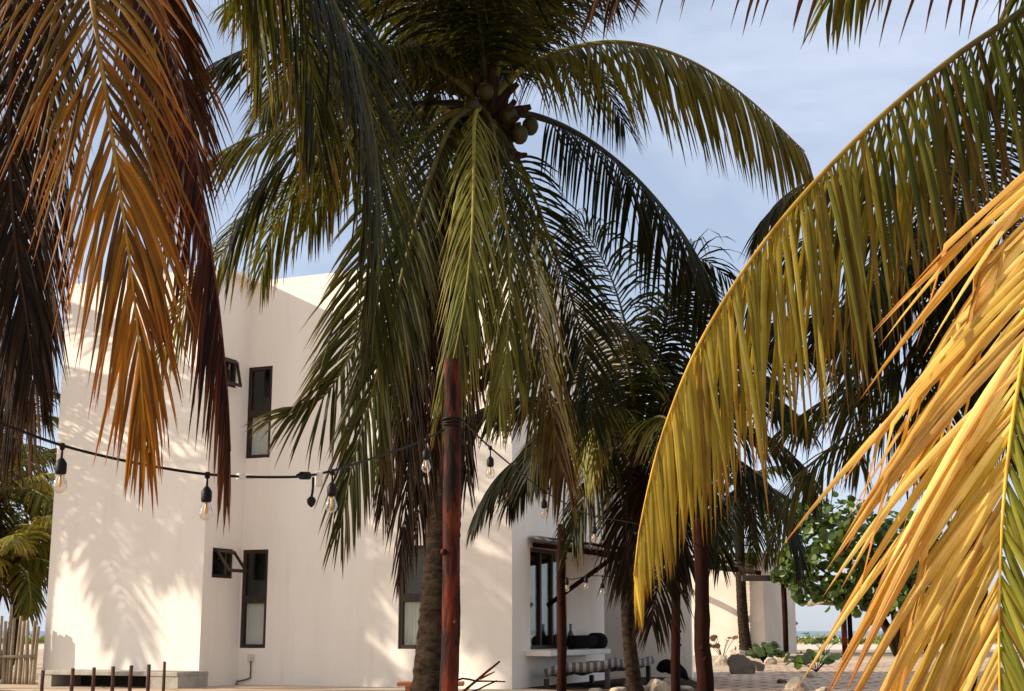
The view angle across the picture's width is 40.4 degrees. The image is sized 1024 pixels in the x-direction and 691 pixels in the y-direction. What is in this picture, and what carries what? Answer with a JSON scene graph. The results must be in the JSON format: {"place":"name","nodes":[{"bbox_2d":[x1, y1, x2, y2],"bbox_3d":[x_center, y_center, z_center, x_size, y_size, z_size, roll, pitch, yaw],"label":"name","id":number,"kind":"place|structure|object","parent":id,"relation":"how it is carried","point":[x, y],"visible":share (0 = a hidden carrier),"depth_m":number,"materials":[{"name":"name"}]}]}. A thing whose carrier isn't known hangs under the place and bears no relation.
{"place":"outdoors","nodes":[
{"label":"outdoors","id":0,"kind":"place"},
{"bbox_2d":[397,681,464,690],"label":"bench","id":1,"kind":"object","parent":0,"point":[407,684],"visible":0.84,"depth_m":12.49,"materials":[{"name":"orange wood"}]},
{"bbox_2d":[2,631,932,636],"bbox_3d":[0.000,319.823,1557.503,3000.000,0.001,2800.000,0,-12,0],"label":"sea","id":2,"kind":"structure","parent":0,"point":[798,633],"depth_m":414.76,"materials":[{"name":"liquid"}]},
{"bbox_2d":[1,637,1015,648],"bbox_3d":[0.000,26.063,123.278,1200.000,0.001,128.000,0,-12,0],"label":"beach","id":3,"kind":"structure","parent":0,"point":[799,646],"depth_m":72.08,"materials":[{"name":"beige sand"}]},
{"bbox_2d":[2,632,1012,644],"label":"beach scrub","id":4,"kind":"object","parent":3,"relation":"on","point":[808,639],"visible":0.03,"depth_m":84.04,"materials":[{"name":"green plant"}]},
{"bbox_2d":[0,649,1023,690],"bbox_3d":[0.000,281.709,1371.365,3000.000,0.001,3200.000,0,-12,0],"label":"ground","id":5,"kind":"structure","parent":0,"point":[888,657],"depth_m":20.42,"materials":[{"name":"beige sand"}]},
{"bbox_2d":[0,604,39,684],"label":"stick fence","id":6,"kind":"object","parent":5,"relation":"on","point":[27,675],"visible":1,"depth_m":21.34,"materials":[{"name":"beige wood"}]},
{"bbox_2d":[0,487,51,612],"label":"palm tree","id":7,"kind":"object","parent":5,"relation":"on","point":[26,521],"visible":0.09,"depth_m":26.85,"materials":[{"name":"green plant"}]},
{"bbox_2d":[0,514,52,678],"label":"palm tree","id":8,"kind":"object","parent":5,"relation":"on","point":[26,593],"visible":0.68,"depth_m":23.42,"materials":[{"name":"green plant"}]},
{"bbox_2d":[0,434,56,599],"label":"palm tree","id":9,"kind":"object","parent":5,"relation":"on","point":[37,490],"visible":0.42,"depth_m":25.18,"materials":[{"name":"green plant"}]},
{"bbox_2d":[0,392,60,521],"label":"palm tree","id":10,"kind":"object","parent":5,"relation":"on","point":[56,421],"visible":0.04,"depth_m":31.48,"materials":[{"name":"green plant"}]},
{"bbox_2d":[40,670,44,690],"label":"stake","id":11,"kind":"object","parent":5,"relation":"on","point":[42,680],"visible":1,"depth_m":16.33,"materials":[{"name":"brown wood"}]},
{"bbox_2d":[69,668,74,690],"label":"stake","id":12,"kind":"object","parent":5,"relation":"on","point":[72,679],"visible":1,"depth_m":16.33,"materials":[{"name":"brown wood"}]},
{"bbox_2d":[91,667,95,690],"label":"stake","id":13,"kind":"object","parent":5,"relation":"on","point":[93,678],"visible":1,"depth_m":16.33,"materials":[{"name":"brown wood"}]},
{"bbox_2d":[110,666,114,690],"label":"stake","id":14,"kind":"object","parent":5,"relation":"on","point":[112,678],"visible":1,"depth_m":16.33,"materials":[{"name":"brown wood"}]},
{"bbox_2d":[38,669,208,688],"bbox_3d":[-5.691,4.868,20.354,2.474,0.229,0.750,-5,-13,23],"label":"trough","id":15,"kind":"object","parent":5,"relation":"on","point":[175,679],"visible":0.84,"depth_m":20.20,"materials":[{"name":"concrete"}]},
{"bbox_2d":[128,665,132,690],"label":"stake","id":16,"kind":"object","parent":5,"relation":"on","point":[130,677],"visible":1,"depth_m":16.34,"materials":[{"name":"brown wood"}]},
{"bbox_2d":[146,664,150,690],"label":"stake","id":17,"kind":"object","parent":5,"relation":"on","point":[148,677],"visible":1,"depth_m":16.33,"materials":[{"name":"brown wood"}]},
{"bbox_2d":[162,662,165,690],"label":"stake","id":18,"kind":"object","parent":5,"relation":"on","point":[164,676],"visible":1,"depth_m":16.34,"materials":[{"name":"brown wood"}]},
{"bbox_2d":[0,0,451,534],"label":"palm tree","id":19,"kind":"object","parent":5,"relation":"on","point":[174,175],"visible":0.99,"depth_m":6.27,"materials":[{"name":"orange plant"}]},
{"bbox_2d":[42,254,693,688],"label":"house","id":20,"kind":"structure","parent":5,"relation":"on","point":[252,592],"depth_m":21.19,"materials":[{"name":"paint"}]},
{"bbox_2d":[212,548,247,578],"bbox_3d":[-4.455,3.300,21.107,0.771,0.643,0.746,-5,-13,23],"label":"window","id":21,"kind":"structure","parent":20,"relation":"in","point":[219,563],"depth_m":21.23,"materials":[{"name":"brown wood"}]},
{"bbox_2d":[225,357,241,387],"bbox_3d":[-4.571,0.419,21.640,0.602,0.646,0.732,-5,-13,23],"label":"window","id":22,"kind":"structure","parent":20,"relation":"in","point":[234,365],"depth_m":21.75,"materials":[{"name":"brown wood"}]},
{"bbox_2d":[240,549,267,647],"bbox_3d":[-3.857,3.921,21.557,0.662,1.684,0.453,-5,-13,23],"label":"window","id":23,"kind":"structure","parent":20,"relation":"in","point":[254,584],"depth_m":21.41,"materials":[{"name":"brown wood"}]},
{"bbox_2d":[246,366,272,458],"bbox_3d":[-3.885,1.092,22.148,0.648,1.656,0.453,-5,-13,23],"label":"window","id":24,"kind":"structure","parent":20,"relation":"in","point":[260,378],"depth_m":22.01,"materials":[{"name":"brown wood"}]},
{"bbox_2d":[398,545,423,648],"bbox_3d":[-1.339,3.706,20.510,0.685,1.684,0.453,-5,-13,23],"label":"window","id":25,"kind":"structure","parent":20,"relation":"in","point":[409,614],"depth_m":20.36,"materials":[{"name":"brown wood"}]},
{"bbox_2d":[530,547,556,648],"bbox_3d":[0.306,3.837,21.088,0.453,1.677,1.704,-5,-13,23],"label":"window","id":26,"kind":"structure","parent":20,"relation":"in","point":[534,552],"depth_m":21.75,"materials":[{"name":"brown wood"}]},
{"bbox_2d":[567,624,573,648],"bbox_3d":[0.897,4.450,21.296,0.110,0.380,0.107,0,-12,0],"label":"bottle","id":27,"kind":"object","parent":20,"relation":"on","point":[570,632],"visible":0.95,"depth_m":21.29,"materials":[{"name":"teal glass"}]},
{"bbox_2d":[567,633,607,648],"bbox_3d":[1.156,4.620,21.726,0.280,0.273,1.340,-5,-13,23],"label":"rolled mat","id":28,"kind":"object","parent":20,"relation":"on","point":[594,641],"visible":0.92,"depth_m":21.62,"materials":[{"name":"black fabric"}]},
{"bbox_2d":[532,536,760,606],"bbox_3d":[2.130,3.471,21.248,2.709,1.044,3.323,-5,-13,23],"label":"thatched awning","id":29,"kind":"object","parent":20,"relation":"attached to","point":[595,570],"visible":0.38,"depth_m":20.64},
{"bbox_2d":[439,358,460,690],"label":"wooden pole","id":30,"kind":"object","parent":5,"relation":"on","point":[450,641],"visible":1,"depth_m":8.50,"materials":[{"name":"brown wood"}]},
{"bbox_2d":[0,416,461,520],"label":"string light","id":31,"kind":"object","parent":30,"relation":"hanging from","point":[61,470],"visible":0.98,"depth_m":5.88,"materials":[{"name":"black rubber"}]},
{"bbox_2d":[147,0,813,690],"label":"palm tree","id":32,"kind":"object","parent":5,"relation":"on","point":[477,56],"visible":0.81,"depth_m":11.88,"materials":[{"name":"green plant"}]},
{"bbox_2d":[462,661,499,690],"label":"broken branch","id":33,"kind":"object","parent":5,"relation":"on","point":[482,676],"visible":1,"depth_m":9.53,"materials":[{"name":"brown wood"}]},
{"bbox_2d":[458,678,505,681],"bbox_3d":[-0.346,2.616,9.976,0.711,0.467,0.124,5,-13,-24],"label":"broken branch","id":34,"kind":"object","parent":5,"relation":"on","point":[479,680],"visible":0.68,"depth_m":10.07,"materials":[{"name":"brown wood"}]},
{"bbox_2d":[472,680,496,690],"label":"broken branch","id":35,"kind":"object","parent":5,"relation":"on","point":[485,686],"visible":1,"depth_m":9.13,"materials":[{"name":"brown wood"}]},
{"bbox_2d":[556,524,566,690],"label":"wooden pole","id":36,"kind":"object","parent":5,"relation":"on","point":[561,682],"visible":0.82,"depth_m":16.63,"materials":[{"name":"brown wood"}]},
{"bbox_2d":[565,575,613,594],"bbox_3d":[1.161,2.763,17.579,1.800,0.763,0.678,8,-14,-33],"label":"string light","id":37,"kind":"object","parent":36,"relation":"hanging from","point":[585,580],"visible":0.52,"depth_m":17.72,"materials":[{"name":"black rubber"}]},
{"bbox_2d":[589,688,602,690],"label":"rock","id":38,"kind":"object","parent":5,"relation":"on","point":[595,689],"visible":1,"depth_m":18.18,"materials":[{"name":"stone"}]},
{"bbox_2d":[527,677,696,690],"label":"planting bed","id":39,"kind":"object","parent":5,"relation":"on","point":[586,686],"visible":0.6,"depth_m":20.97,"materials":[{"name":"soil"}]},
{"bbox_2d":[543,656,654,688],"bbox_3d":[1.315,4.812,20.583,1.037,0.432,2.007,-5,-13,23],"label":"daybed","id":40,"kind":"object","parent":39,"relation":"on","point":[608,666],"visible":0.81,"depth_m":19.82,"materials":[{"name":"fabric"}]},
{"bbox_2d":[643,685,649,690],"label":"rock","id":41,"kind":"object","parent":39,"relation":"on","point":[646,687],"visible":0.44,"depth_m":18.16,"materials":[{"name":"stone"}]},
{"bbox_2d":[663,677,670,685],"bbox_3d":[2.281,4.855,20.075,0.218,0.148,0.241,-1,-12,5],"label":"rock","id":42,"kind":"object","parent":39,"relation":"on","point":[667,679],"visible":0.14,"depth_m":19.99,"materials":[{"name":"stone"}]},
{"bbox_2d":[656,659,688,679],"bbox_3d":[2.541,5.142,22.093,0.513,0.338,0.237,-4,-12,18],"label":"black sack","id":43,"kind":"object","parent":39,"relation":"on","point":[664,666],"visible":0.78,"depth_m":22.04,"materials":[{"name":"black fabric"}]},
{"bbox_2d":[681,685,693,690],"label":"rock","id":44,"kind":"object","parent":39,"relation":"on","point":[686,688],"visible":0.67,"depth_m":18.44,"materials":[{"name":"stone"}]},
{"bbox_2d":[610,687,625,690],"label":"rock","id":45,"kind":"object","parent":5,"relation":"on","point":[618,689],"visible":0.92,"depth_m":17.60,"materials":[{"name":"stone"}]},
{"bbox_2d":[465,208,828,690],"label":"palm tree","id":46,"kind":"object","parent":5,"relation":"on","point":[642,437],"visible":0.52,"depth_m":15.96,"materials":[{"name":"green plant"}]},
{"bbox_2d":[647,679,670,690],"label":"rock","id":47,"kind":"object","parent":5,"relation":"on","point":[657,685],"visible":0.97,"depth_m":18.13,"materials":[{"name":"stone"}]},
{"bbox_2d":[671,549,681,690],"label":"wooden pole","id":48,"kind":"object","parent":5,"relation":"on","point":[675,669],"visible":0.56,"depth_m":17.54,"materials":[{"name":"brown wood"}]},
{"bbox_2d":[693,518,713,690],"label":"wooden pole","id":49,"kind":"object","parent":5,"relation":"on","point":[704,666],"visible":0.95,"depth_m":14.67,"materials":[{"name":"brown wood"}]},
{"bbox_2d":[462,419,691,542],"bbox_3d":[0.612,1.360,11.891,0.488,0.517,6.773,-4,-12,20],"label":"string light","id":50,"kind":"object","parent":49,"relation":"hanging from","point":[490,461],"visible":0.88,"depth_m":10.83,"materials":[{"name":"black rubber"}]},
{"bbox_2d":[715,655,727,665],"bbox_3d":[4.970,7.435,32.917,0.353,0.251,0.331,0,-12,-1],"label":"rock","id":51,"kind":"object","parent":5,"relation":"on","point":[721,660],"visible":0.89,"depth_m":32.84,"materials":[{"name":"stone"}]},
{"bbox_2d":[710,635,737,655],"bbox_3d":[5.808,8.292,38.217,0.862,0.701,0.490,0,-12,0],"label":"plant","id":52,"kind":"object","parent":5,"relation":"on","point":[716,644],"visible":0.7,"depth_m":38.31,"materials":[{"name":"brown plant"}]},
{"bbox_2d":[726,650,745,657],"bbox_3d":[5.796,8.017,35.935,0.575,0.325,0.485,-6,-13,25],"label":"rock","id":53,"kind":"object","parent":5,"relation":"on","point":[735,652],"visible":0.3,"depth_m":35.80,"materials":[{"name":"stone"}]},
{"bbox_2d":[689,445,819,655],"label":"palm tree","id":54,"kind":"object","parent":5,"relation":"on","point":[745,519],"visible":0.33,"depth_m":45.75,"materials":[{"name":"green plant"}]},
{"bbox_2d":[745,641,785,662],"bbox_3d":[6.508,7.901,35.923,1.065,0.548,0.644,0,-12,0],"label":"plant","id":55,"kind":"object","parent":5,"relation":"on","point":[764,651],"visible":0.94,"depth_m":35.84,"materials":[{"name":"green plant"}]},
{"bbox_2d":[767,654,834,662],"bbox_3d":[7.552,8.207,36.458,1.873,0.269,0.260,-9,-15,37],"label":"log","id":56,"kind":"object","parent":5,"relation":"on","point":[779,659],"visible":0.14,"depth_m":36.59,"materials":[{"name":"beige wood"}]},
{"bbox_2d":[580,0,1023,690],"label":"palm tree","id":57,"kind":"object","parent":5,"relation":"on","point":[958,462],"visible":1,"depth_m":4.19,"materials":[{"name":"yellow plant"}]},
{"bbox_2d":[811,635,837,654],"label":"plant","id":58,"kind":"object","parent":5,"relation":"on","point":[819,640],"visible":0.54,"depth_m":43.85,"materials":[{"name":"green plant"}]},
{"bbox_2d":[741,575,915,653],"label":"pergola","id":59,"kind":"object","parent":5,"relation":"on","point":[785,613],"visible":0.34,"depth_m":44.09,"materials":[{"name":"brown wood"}]},
{"bbox_2d":[806,593,927,652],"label":"palapa","id":60,"kind":"structure","parent":5,"relation":"on","point":[849,624],"depth_m":51.31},
{"bbox_2d":[721,66,1023,690],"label":"palm tree","id":61,"kind":"object","parent":5,"relation":"on","point":[890,379],"visible":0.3,"depth_m":12.29,"materials":[{"name":"green plant"}]},
{"bbox_2d":[770,491,1014,655],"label":"sea grape tree","id":62,"kind":"object","parent":5,"relation":"on","point":[787,576],"visible":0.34,"depth_m":43.79,"materials":[{"name":"green plant"}]},
{"bbox_2d":[0,0,1023,630],"label":"sky","id":63,"kind":"structure","parent":0,"point":[821,98],"materials":[{"name":"blue"}]},
{"bbox_2d":[691,537,796,654],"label":"house","id":64,"kind":"structure","parent":0,"point":[764,602],"depth_m":46.37,"materials":[{"name":"paint"}]},
{"bbox_2d":[714,664,1006,690],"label":"terrace paving","id":65,"kind":"structure","parent":0,"point":[758,681],"depth_m":23.73,"materials":[{"name":"beige stone"}]},
{"bbox_2d":[0,664,982,690],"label":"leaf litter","id":66,"kind":"object","parent":65,"relation":"on","point":[609,689],"visible":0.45,"depth_m":21.60,"materials":[{"name":"brown plant"}]},
{"bbox_2d":[727,654,755,673],"bbox_3d":[4.333,6.025,26.352,0.534,0.383,0.596,-2,-12,9],"label":"rock","id":67,"kind":"object","parent":65,"relation":"on","point":[739,664],"visible":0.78,"depth_m":26.20,"materials":[{"name":"stone"}]},
{"bbox_2d":[752,660,764,670],"bbox_3d":[4.944,6.491,28.227,0.340,0.217,0.402,1,-12,-6],"label":"rock","id":68,"kind":"object","parent":65,"relation":"on","point":[759,666],"visible":0.49,"depth_m":28.09,"materials":[{"name":"stone"}]},
{"bbox_2d":[764,657,776,663],"bbox_3d":[6.280,7.662,33.855,0.312,0.181,0.370,-3,-12,16],"label":"rock","id":69,"kind":"object","parent":65,"relation":"on","point":[769,660],"visible":0.89,"depth_m":33.73,"materials":[{"name":"stone"}]},
{"bbox_2d":[777,679,786,683],"bbox_3d":[4.178,5.190,21.535,0.166,0.075,0.152,-1,-12,6],"label":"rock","id":70,"kind":"object","parent":65,"relation":"on","point":[782,681],"visible":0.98,"depth_m":21.48,"materials":[{"name":"stone"}]},
{"bbox_2d":[784,675,814,690],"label":"rock","id":71,"kind":"object","parent":65,"relation":"on","point":[793,683],"visible":0.87,"depth_m":19.02,"materials":[{"name":"stone"}]},
{"bbox_2d":[783,653,817,663],"bbox_3d":[6.594,7.214,31.998,0.840,0.320,0.849,0,-12,0],"label":"plant","id":72,"kind":"object","parent":65,"relation":"on","point":[788,657],"visible":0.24,"depth_m":31.94,"materials":[{"name":"green plant"}]},
{"bbox_2d":[806,671,817,677],"bbox_3d":[5.203,5.712,24.174,0.215,0.113,0.188,8,-14,-34],"label":"rock","id":73,"kind":"object","parent":65,"relation":"on","point":[812,674],"visible":0.87,"depth_m":24.11,"materials":[{"name":"stone"}]},
{"bbox_2d":[785,647,841,671],"bbox_3d":[5.981,6.230,27.644,1.104,0.500,0.667,-3,-12,15],"label":"plant","id":74,"kind":"object","parent":65,"relation":"on","point":[798,662],"visible":0.85,"depth_m":27.56,"materials":[{"name":"green plant"}]},
{"bbox_2d":[815,687,830,690],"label":"rock","id":75,"kind":"object","parent":65,"relation":"on","point":[823,689],"visible":0.91,"depth_m":18.16,"materials":[{"name":"stone"}]}
]}

